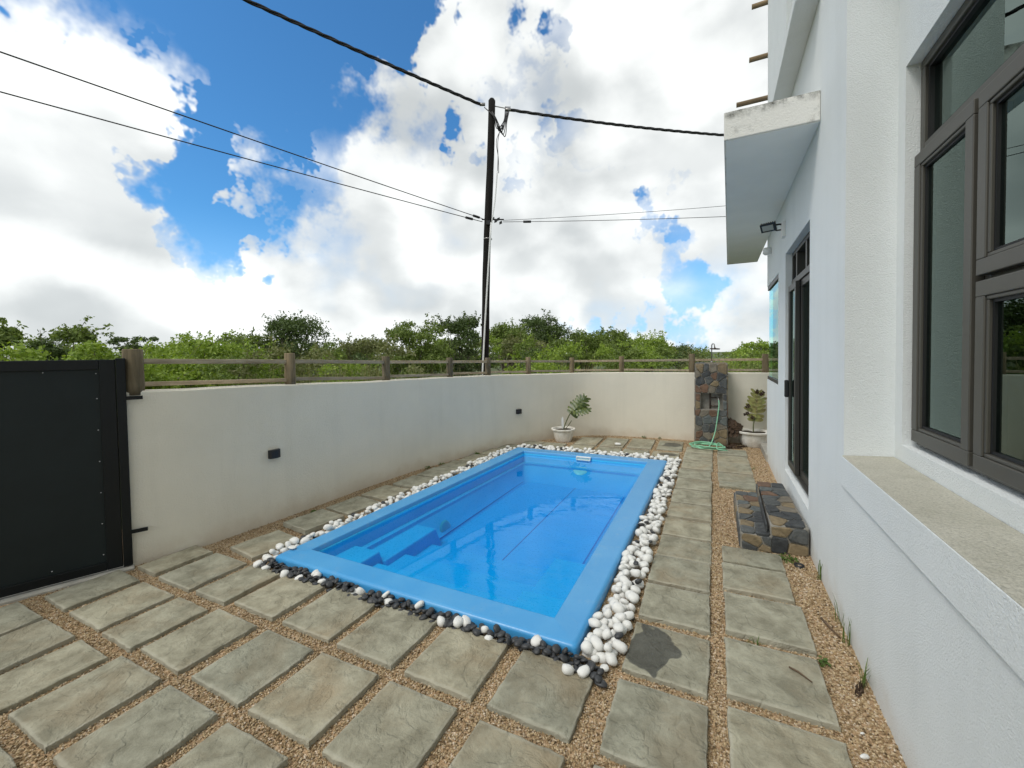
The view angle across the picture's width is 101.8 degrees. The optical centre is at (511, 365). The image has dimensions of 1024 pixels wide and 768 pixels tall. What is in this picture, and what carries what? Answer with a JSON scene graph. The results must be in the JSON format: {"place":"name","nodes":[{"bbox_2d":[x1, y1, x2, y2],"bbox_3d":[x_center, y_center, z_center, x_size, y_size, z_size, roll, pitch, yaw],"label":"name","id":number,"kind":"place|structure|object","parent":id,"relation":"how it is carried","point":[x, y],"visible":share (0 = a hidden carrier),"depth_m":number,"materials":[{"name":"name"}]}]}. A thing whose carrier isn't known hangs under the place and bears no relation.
{"place":"outdoors","nodes":[
{"label":"outdoors","id":0,"kind":"place"},
{"bbox_2d":[0,0,768,358],"label":"sky","id":1,"kind":"structure","parent":0,"point":[138,232],"materials":[{"name":"white"}]},
{"bbox_2d":[0,437,852,767],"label":"pavement","id":2,"kind":"structure","parent":0,"point":[392,725],"depth_m":2.15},
{"bbox_2d":[689,400,727,450],"bbox_3d":[3.261,1.004,6.938,0.556,0.796,0.675,-1,2,10],"label":"garden hose","id":3,"kind":"object","parent":2,"relation":"on","point":[721,447],"visible":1,"depth_m":7.05,"materials":[{"name":"green rubber"}]},
{"bbox_2d":[789,666,811,682],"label":"twig","id":4,"kind":"object","parent":2,"relation":"on","point":[800,673],"visible":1,"depth_m":2.07,"materials":[{"name":"brown wood"}]},
{"bbox_2d":[118,353,759,467],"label":"grass","id":5,"kind":"structure","parent":0,"point":[363,373],"depth_m":10.03,"materials":[{"name":"green plant"}]},
{"bbox_2d":[120,351,758,515],"bbox_3d":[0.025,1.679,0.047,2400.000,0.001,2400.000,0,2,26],"label":"terrain","id":6,"kind":"structure","parent":0,"point":[594,367],"depth_m":46.77,"materials":[{"name":"green plant"}]},
{"bbox_2d":[0,317,31,360],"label":"shrub","id":7,"kind":"object","parent":6,"relation":"on","point":[11,334],"visible":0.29,"depth_m":6.75,"materials":[{"name":"green plant"}]},
{"bbox_2d":[26,328,72,360],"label":"shrub","id":8,"kind":"object","parent":6,"relation":"on","point":[55,351],"visible":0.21,"depth_m":7.83,"materials":[{"name":"green plant"}]},
{"bbox_2d":[0,338,116,394],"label":"shrub","id":9,"kind":"object","parent":6,"relation":"on","point":[21,351],"visible":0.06,"depth_m":5.58,"materials":[{"name":"green plant"}]},
{"bbox_2d":[21,316,121,360],"bbox_3d":[-9.356,0.251,9.085,1.415,2.704,2.249,0,2,26],"label":"shrub","id":10,"kind":"object","parent":6,"relation":"on","point":[76,334],"visible":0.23,"depth_m":8.79,"materials":[{"name":"green plant"}]},
{"bbox_2d":[104,333,138,353],"bbox_3d":[-27.375,-0.514,29.270,2.255,3.631,1.753,-1,2,-6],"label":"tree","id":11,"kind":"object","parent":6,"relation":"on","point":[115,341],"visible":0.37,"depth_m":28.81,"materials":[{"name":"green plant"}]},
{"bbox_2d":[55,339,194,419],"bbox_3d":[-6.658,0.585,7.192,2.038,2.073,1.782,-2,2,-28],"label":"shrub","id":12,"kind":"object","parent":6,"relation":"on","point":[90,348],"visible":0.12,"depth_m":6.92,"materials":[{"name":"green plant"}]},
{"bbox_2d":[121,335,158,353],"bbox_3d":[-28.013,-0.520,31.897,3.410,3.579,2.741,-2,2,-32],"label":"tree","id":13,"kind":"object","parent":6,"relation":"on","point":[138,346],"visible":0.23,"depth_m":31.05,"materials":[{"name":"green plant"}]},
{"bbox_2d":[113,340,227,389],"bbox_3d":[-6.767,0.533,8.264,2.113,2.115,1.982,0,2,26],"label":"shrub","id":14,"kind":"object","parent":6,"relation":"on","point":[179,369],"visible":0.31,"depth_m":8.17,"materials":[{"name":"green plant"}]},
{"bbox_2d":[121,330,237,377],"bbox_3d":[-11.118,0.162,14.163,3.488,2.721,2.977,-1,2,-20],"label":"shrub","id":15,"kind":"object","parent":6,"relation":"on","point":[170,345],"visible":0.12,"depth_m":13.60,"materials":[{"name":"green plant"}]},
{"bbox_2d":[158,328,283,386],"bbox_3d":[-7.804,0.264,11.274,3.436,2.602,3.141,-2,2,-31],"label":"shrub","id":16,"kind":"object","parent":6,"relation":"on","point":[210,348],"visible":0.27,"depth_m":10.87,"materials":[{"name":"green plant"}]},
{"bbox_2d":[213,327,280,383],"bbox_3d":[-13.235,-0.308,20.795,3.443,3.361,3.363,0,2,26],"label":"tree","id":17,"kind":"object","parent":6,"relation":"on","point":[238,339],"visible":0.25,"depth_m":20.13,"materials":[{"name":"green plant"}]},
{"bbox_2d":[258,310,334,383],"bbox_3d":[-10.617,-0.782,21.454,4.884,4.290,4.928,-2,2,-38],"label":"tree","id":18,"kind":"object","parent":6,"relation":"on","point":[289,327],"visible":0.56,"depth_m":20.54,"materials":[{"name":"green plant"}]},
{"bbox_2d":[314,353,381,382],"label":"shrub","id":19,"kind":"object","parent":6,"relation":"on","point":[356,368],"visible":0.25,"depth_m":12.80,"materials":[{"name":"green plant"}]},
{"bbox_2d":[325,332,393,381],"bbox_3d":[-6.844,-0.085,18.801,3.099,2.848,3.425,-2,2,-30],"label":"shrub","id":20,"kind":"object","parent":6,"relation":"on","point":[365,345],"visible":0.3,"depth_m":18.19,"materials":[{"name":"green plant"}]},
{"bbox_2d":[0,330,768,387],"bbox_3d":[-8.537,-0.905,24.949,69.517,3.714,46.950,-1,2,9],"label":"scrub","id":21,"kind":"object","parent":6,"relation":"on","point":[631,354],"visible":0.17,"depth_m":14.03,"materials":[{"name":"green plant"}]},
{"bbox_2d":[378,312,462,378],"bbox_3d":[-3.530,-0.421,16.471,3.189,3.527,3.080,1,2,44],"label":"tree","id":22,"kind":"object","parent":6,"relation":"on","point":[426,351],"visible":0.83,"depth_m":15.96,"materials":[{"name":"green plant"}]},
{"bbox_2d":[126,372,768,564],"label":"boundary wall","id":23,"kind":"structure","parent":6,"relation":"on","point":[204,470],"depth_m":4.76,"materials":[{"name":"paint"}]},
{"bbox_2d":[0,358,147,597],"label":"gate","id":24,"kind":"structure","parent":23,"relation":"attached to","point":[65,503],"depth_m":3.04,"materials":[{"name":"metal"}]},
{"bbox_2d":[268,448,280,458],"bbox_3d":[-2.375,0.880,4.165,0.057,0.086,0.111,0,2,26],"label":"wall light","id":25,"kind":"object","parent":23,"relation":"attached to","point":[274,453],"visible":1,"depth_m":4.13,"materials":[{"name":"black plastic"}]},
{"bbox_2d":[122,349,768,395],"bbox_3d":[1.252,-0.036,6.558,10.334,0.505,3.469,-1,2,-19],"label":"wooden fence","id":26,"kind":"object","parent":23,"relation":"on","point":[135,362],"visible":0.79,"depth_m":4.83,"materials":[{"name":"brown wood"}]},
{"bbox_2d":[516,409,521,413],"bbox_3d":[0.131,0.836,7.625,0.110,0.086,0.054,-2,2,-35],"label":"wall light","id":27,"kind":"object","parent":23,"relation":"attached to","point":[518,411],"visible":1,"depth_m":7.60,"materials":[{"name":"black plastic"}]},
{"bbox_2d":[427,310,497,375],"bbox_3d":[-2.357,-0.601,18.608,3.242,3.720,3.169,0,2,26],"label":"tree","id":28,"kind":"object","parent":6,"relation":"on","point":[463,327],"visible":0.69,"depth_m":17.98,"materials":[{"name":"green plant"}]},
{"bbox_2d":[480,98,510,374],"bbox_3d":[-0.443,-2.701,10.701,0.944,8.226,0.273,-1,2,-2],"label":"utility pole","id":29,"kind":"object","parent":6,"relation":"on","point":[488,219],"visible":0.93,"depth_m":10.61,"materials":[{"name":"metal"}]},
{"bbox_2d":[0,51,482,218],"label":"overhead cable","id":30,"kind":"object","parent":29,"relation":"attached to","point":[475,216],"visible":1,"depth_m":6.19,"materials":[{"name":"black plastic"}]},
{"bbox_2d":[0,91,482,221],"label":"overhead cable","id":31,"kind":"object","parent":29,"relation":"attached to","point":[469,218],"visible":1,"depth_m":6.82,"materials":[{"name":"black plastic"}]},
{"bbox_2d":[243,0,480,105],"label":"overhead cable","id":32,"kind":"object","parent":29,"relation":"attached to","point":[307,28],"visible":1,"depth_m":8.61,"materials":[{"name":"black rubber"}]},
{"bbox_2d":[503,206,719,220],"bbox_3d":[5.780,-4.206,10.532,12.036,0.760,0.011,-1,2,2],"label":"overhead cable","id":33,"kind":"object","parent":29,"relation":"attached to","point":[611,214],"visible":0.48,"depth_m":10.62,"materials":[{"name":"black rubber"}]},
{"bbox_2d":[511,109,723,135],"bbox_3d":[6.943,-7.110,12.372,14.436,0.945,0.080,-1,2,-14],"label":"overhead cable","id":34,"kind":"object","parent":29,"relation":"attached to","point":[608,123],"visible":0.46,"depth_m":11.32,"materials":[{"name":"black rubber"}]},
{"bbox_2d":[516,216,725,222],"bbox_3d":[5.784,-3.883,10.541,12.038,0.268,0.064,-1,2,2],"label":"overhead cable","id":35,"kind":"object","parent":29,"relation":"attached to","point":[526,221],"visible":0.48,"depth_m":10.64,"materials":[{"name":"black plastic"}]},
{"bbox_2d":[489,317,536,373],"bbox_3d":[0.202,-0.867,23.909,3.668,3.936,4.238,-1,2,-14],"label":"shrub","id":36,"kind":"object","parent":6,"relation":"on","point":[502,331],"visible":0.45,"depth_m":23.66,"materials":[{"name":"green plant"}]},
{"bbox_2d":[499,331,551,373],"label":"shrub","id":37,"kind":"object","parent":6,"relation":"on","point":[511,341],"visible":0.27,"depth_m":21.35,"materials":[{"name":"green plant"}]},
{"bbox_2d":[519,308,578,372],"bbox_3d":[2.065,-1.279,25.723,4.590,4.608,3.681,0,2,26],"label":"tree","id":38,"kind":"object","parent":6,"relation":"on","point":[543,326],"visible":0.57,"depth_m":25.12,"materials":[{"name":"green plant"}]},
{"bbox_2d":[565,328,619,372],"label":"shrub","id":39,"kind":"object","parent":6,"relation":"on","point":[591,341],"visible":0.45,"depth_m":26.74,"materials":[{"name":"green plant"}]},
{"bbox_2d":[591,326,645,371],"bbox_3d":[7.227,-0.981,28.945,4.426,3.699,4.875,0,2,26],"label":"shrub","id":40,"kind":"object","parent":6,"relation":"on","point":[622,336],"visible":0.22,"depth_m":28.30,"materials":[{"name":"green plant"}]},
{"bbox_2d":[491,334,753,358],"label":"scrub","id":41,"kind":"object","parent":6,"relation":"on","point":[705,354],"visible":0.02,"depth_m":76.19,"materials":[{"name":"green plant"}]},
{"bbox_2d":[621,329,678,371],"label":"shrub","id":42,"kind":"object","parent":6,"relation":"on","point":[651,340],"visible":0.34,"depth_m":31.91,"materials":[{"name":"green plant"}]},
{"bbox_2d":[667,343,709,371],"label":"shrub","id":43,"kind":"object","parent":6,"relation":"on","point":[678,348],"visible":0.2,"depth_m":34.45,"materials":[{"name":"green plant"}]},
{"bbox_2d":[729,337,768,357],"bbox_3d":[22.846,-1.190,39.009,4.093,3.090,4.136,-1,2,8],"label":"tree","id":44,"kind":"object","parent":6,"relation":"on","point":[764,346],"visible":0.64,"depth_m":38.59,"materials":[{"name":"green plant"}]},
{"bbox_2d":[724,0,1023,767],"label":"house","id":45,"kind":"structure","parent":6,"relation":"on","point":[874,154],"depth_m":2.09,"materials":[{"name":"paint"}]},
{"bbox_2d":[763,247,771,254],"bbox_3d":[3.526,-1.582,5.740,0.114,0.102,0.108,0,2,26],"label":"security camera","id":46,"kind":"object","parent":45,"relation":"attached to","point":[767,250],"visible":0.97,"depth_m":5.70,"materials":[{"name":"white plastic"}]},
{"bbox_2d":[760,221,780,232],"bbox_3d":[2.909,-1.561,4.658,0.236,0.108,0.146,0,2,26],"label":"floodlight","id":47,"kind":"object","parent":45,"relation":"attached to","point":[768,227],"visible":0.98,"depth_m":4.65,"materials":[{"name":"black plastic"}]},
{"bbox_2d":[768,275,777,383],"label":"window","id":48,"kind":"structure","parent":45,"relation":"in","point":[773,287],"depth_m":5.69,"materials":[{"name":"glass"}]},
{"bbox_2d":[781,220,785,238],"bbox_3d":[2.987,-1.497,4.571,0.040,0.170,0.110,0,2,26],"label":"junction box","id":49,"kind":"object","parent":45,"relation":"attached to","point":[783,229],"visible":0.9,"depth_m":4.53,"materials":[{"name":"white plastic"}]},
{"bbox_2d":[784,231,809,495],"bbox_3d":[2.801,-0.018,3.925,0.248,2.359,1.329,0,2,26],"label":"sliding door","id":50,"kind":"structure","parent":45,"relation":"in","point":[796,388],"depth_m":4.10,"materials":[{"name":"metal"}]},
{"bbox_2d":[911,0,1023,493],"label":"window","id":51,"kind":"structure","parent":45,"relation":"in","point":[967,409],"depth_m":1.71,"materials":[{"name":"clear glass"}]},
{"bbox_2d":[0,435,906,767],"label":"gravel ground","id":52,"kind":"structure","parent":0,"point":[442,762],"depth_m":2.05,"materials":[{"name":"brown gravel"}]},
{"bbox_2d":[0,563,134,605],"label":"threshold","id":53,"kind":"object","parent":52,"relation":"on","point":[32,593],"visible":0.41,"depth_m":3.00,"materials":[{"name":"concrete"}]},
{"bbox_2d":[262,445,515,560],"bbox_3d":[-1.000,1.477,5.275,0.241,0.127,4.346,0,2,28],"label":"pebble border","id":54,"kind":"object","parent":52,"relation":"on","point":[329,527],"visible":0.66,"depth_m":4.37,"materials":[{"name":"white stone"}]},
{"bbox_2d":[253,557,608,682],"bbox_3d":[-0.761,1.553,2.694,2.754,0.074,0.189,0,2,26],"label":"pebble border","id":55,"kind":"object","parent":52,"relation":"on","point":[536,644],"visible":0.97,"depth_m":2.52,"materials":[{"name":"stone"}]},
{"bbox_2d":[275,447,666,657],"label":"swimming pool","id":56,"kind":"structure","parent":52,"relation":"in","point":[530,543],"depth_m":4.02,"materials":[{"name":"blue plastic"}]},
{"bbox_2d":[390,454,523,519],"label":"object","id":57,"kind":"structure","parent":56,"relation":"in","point":[453,488],"depth_m":5.03,"materials":[{"name":"blue plastic"}]},
{"bbox_2d":[551,426,574,442],"bbox_3d":[0.965,1.291,7.827,0.457,0.246,0.457,0,2,26],"label":"planter","id":58,"kind":"object","parent":52,"relation":"on","point":[561,435],"visible":0.95,"depth_m":7.69,"materials":[{"name":"ceramic"}]},
{"bbox_2d":[562,393,591,428],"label":"split leaf plant","id":59,"kind":"object","parent":58,"relation":"in","point":[577,408],"visible":1,"depth_m":7.83,"materials":[{"name":"green plant"}]},
{"bbox_2d":[517,443,681,463],"bbox_3d":[1.314,1.402,6.713,2.648,0.127,0.301,0,2,26],"label":"pebble border","id":60,"kind":"object","parent":52,"relation":"on","point":[600,452],"visible":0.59,"depth_m":6.62,"materials":[{"name":"white stone"}]},
{"bbox_2d":[594,679,606,687],"bbox_3d":[0.438,1.563,2.048,0.066,0.022,0.048,0,2,26],"label":"pebble","id":61,"kind":"object","parent":52,"relation":"on","point":[603,684],"visible":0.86,"depth_m":2.03,"materials":[{"name":"grey stone"}]},
{"bbox_2d":[581,458,679,665],"bbox_3d":[1.404,1.472,4.149,0.256,0.129,4.381,0,2,26],"label":"pebble border","id":62,"kind":"object","parent":52,"relation":"on","point":[593,646],"visible":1,"depth_m":2.82,"materials":[{"name":"white stone"}]},
{"bbox_2d":[694,343,727,445],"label":"shower pillar","id":63,"kind":"structure","parent":52,"relation":"on","point":[711,383],"depth_m":7.26,"materials":[{"name":"grey stone"}]},
{"bbox_2d":[723,444,746,448],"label":"leaf litter","id":64,"kind":"object","parent":52,"relation":"on","point":[730,446],"visible":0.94,"depth_m":7.06,"materials":[{"name":"brown plant"}]},
{"bbox_2d":[738,428,766,447],"bbox_3d":[4.175,1.251,7.193,0.548,0.266,0.548,0,2,26],"label":"planter","id":65,"kind":"object","parent":52,"relation":"on","point":[751,438],"visible":0.79,"depth_m":7.04,"materials":[{"name":"ceramic"}]},
{"bbox_2d":[727,388,766,437],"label":"split leaf plant","id":66,"kind":"object","parent":65,"relation":"in","point":[735,427],"visible":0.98,"depth_m":7.19,"materials":[{"name":"green plant"}]},
{"bbox_2d":[760,442,767,461],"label":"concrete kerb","id":67,"kind":"structure","parent":52,"relation":"on","point":[763,447],"depth_m":6.59,"materials":[{"name":"white concrete"}]},
{"bbox_2d":[733,481,808,556],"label":"stone steps","id":68,"kind":"structure","parent":52,"relation":"on","point":[768,518],"depth_m":3.53,"materials":[{"name":"stone"}]},
{"bbox_2d":[779,552,799,563],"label":"weed","id":69,"kind":"object","parent":52,"relation":"on","point":[785,559],"visible":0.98,"depth_m":3.25,"materials":[{"name":"green plant"}]},
{"bbox_2d":[794,562,804,568],"bbox_3d":[2.184,1.525,3.164,0.068,0.031,0.066,0,2,26],"label":"drain pipe","id":70,"kind":"object","parent":52,"relation":"on","point":[801,566],"visible":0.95,"depth_m":3.16,"materials":[{"name":"black plastic"}]},
{"bbox_2d":[817,560,822,579],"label":"weed","id":71,"kind":"object","parent":52,"relation":"on","point":[819,573],"visible":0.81,"depth_m":2.97,"materials":[{"name":"green plant"}]},
{"bbox_2d":[817,655,831,667],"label":"weed","id":72,"kind":"object","parent":52,"relation":"on","point":[825,660],"visible":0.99,"depth_m":2.17,"materials":[{"name":"green plant"}]},
{"bbox_2d":[820,617,839,637],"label":"twig","id":73,"kind":"object","parent":52,"relation":"on","point":[825,622],"visible":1,"depth_m":2.45,"materials":[{"name":"brown wood"}]},
{"bbox_2d":[825,591,843,625],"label":"weed","id":74,"kind":"object","parent":52,"relation":"on","point":[838,616],"visible":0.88,"depth_m":2.52,"materials":[{"name":"green plant"}]},
{"bbox_2d":[842,618,851,645],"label":"weed","id":75,"kind":"object","parent":52,"relation":"on","point":[848,642],"visible":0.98,"depth_m":2.33,"materials":[{"name":"green plant"}]},
{"bbox_2d":[855,680,864,695],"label":"dry leaf","id":76,"kind":"object","parent":52,"relation":"on","point":[859,693],"visible":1,"depth_m":2.00,"materials":[{"name":"brown plant"}]},
{"bbox_2d":[856,658,869,691],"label":"weed","id":77,"kind":"object","parent":52,"relation":"on","point":[864,677],"visible":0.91,"depth_m":2.03,"materials":[{"name":"green plant"}]},
{"bbox_2d":[860,753,869,759],"bbox_3d":[1.420,1.574,1.675,0.044,0.015,0.018,11,16,-14],"label":"pebble","id":78,"kind":"object","parent":52,"relation":"on","point":[864,756],"visible":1,"depth_m":1.67,"materials":[{"name":"white stone"}]}
]}

